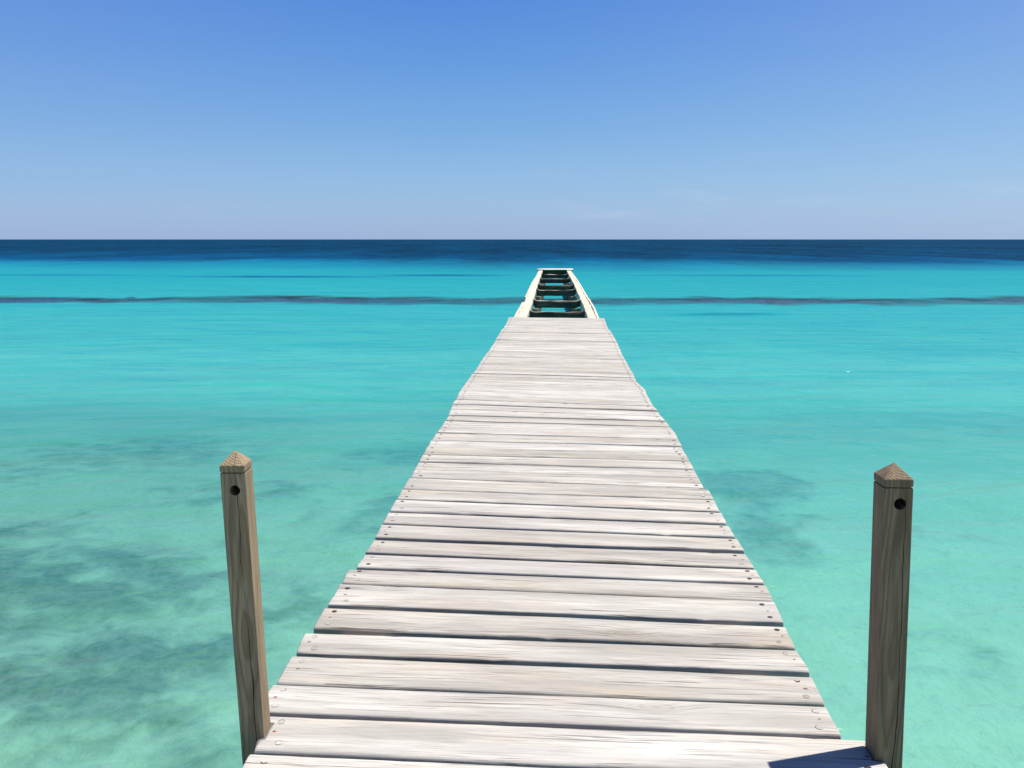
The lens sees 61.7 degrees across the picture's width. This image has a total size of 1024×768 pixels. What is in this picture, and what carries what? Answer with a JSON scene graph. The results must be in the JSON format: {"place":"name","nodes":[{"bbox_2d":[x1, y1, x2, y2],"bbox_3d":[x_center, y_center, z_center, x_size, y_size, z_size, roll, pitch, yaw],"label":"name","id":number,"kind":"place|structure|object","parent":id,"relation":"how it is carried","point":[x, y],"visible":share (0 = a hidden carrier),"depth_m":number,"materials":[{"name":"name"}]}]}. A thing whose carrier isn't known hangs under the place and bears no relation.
{"place":"outdoors","nodes":[
{"label":"outdoors","id":0,"kind":"place"},
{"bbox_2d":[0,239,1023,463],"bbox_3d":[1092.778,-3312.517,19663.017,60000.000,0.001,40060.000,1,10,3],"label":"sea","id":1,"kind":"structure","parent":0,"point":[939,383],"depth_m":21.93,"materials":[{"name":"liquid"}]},
{"bbox_2d":[0,296,1023,304],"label":"reef","id":2,"kind":"object","parent":1,"relation":"in","point":[779,301],"visible":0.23,"depth_m":38.01},
{"bbox_2d":[0,296,1023,767],"bbox_3d":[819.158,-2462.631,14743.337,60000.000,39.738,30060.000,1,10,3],"label":"seabed","id":3,"kind":"structure","parent":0,"point":[116,642],"depth_m":8.44,"materials":[{"name":"teal sand"}]},
{"bbox_2d":[242,268,887,767],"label":"wooden jetty","id":4,"kind":"object","parent":3,"relation":"on","point":[554,568],"visible":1,"depth_m":3.73,"materials":[{"name":"grey wood"}]},
{"bbox_2d":[220,450,270,764],"bbox_3d":[-0.836,1.761,2.943,0.141,3.149,0.082,1,10,3],"label":"timber post","id":5,"kind":"object","parent":4,"relation":"attached to","point":[238,504],"visible":1,"depth_m":2.73,"materials":[{"name":"wood"}]},
{"bbox_2d":[865,463,913,767],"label":"timber post","id":6,"kind":"object","parent":4,"relation":"attached to","point":[890,563],"visible":1,"depth_m":2.61,"materials":[{"name":"wood"}]},
{"bbox_2d":[0,0,1023,238],"label":"sky","id":7,"kind":"structure","parent":0,"point":[120,119],"materials":[{"name":"blue"}]}
]}

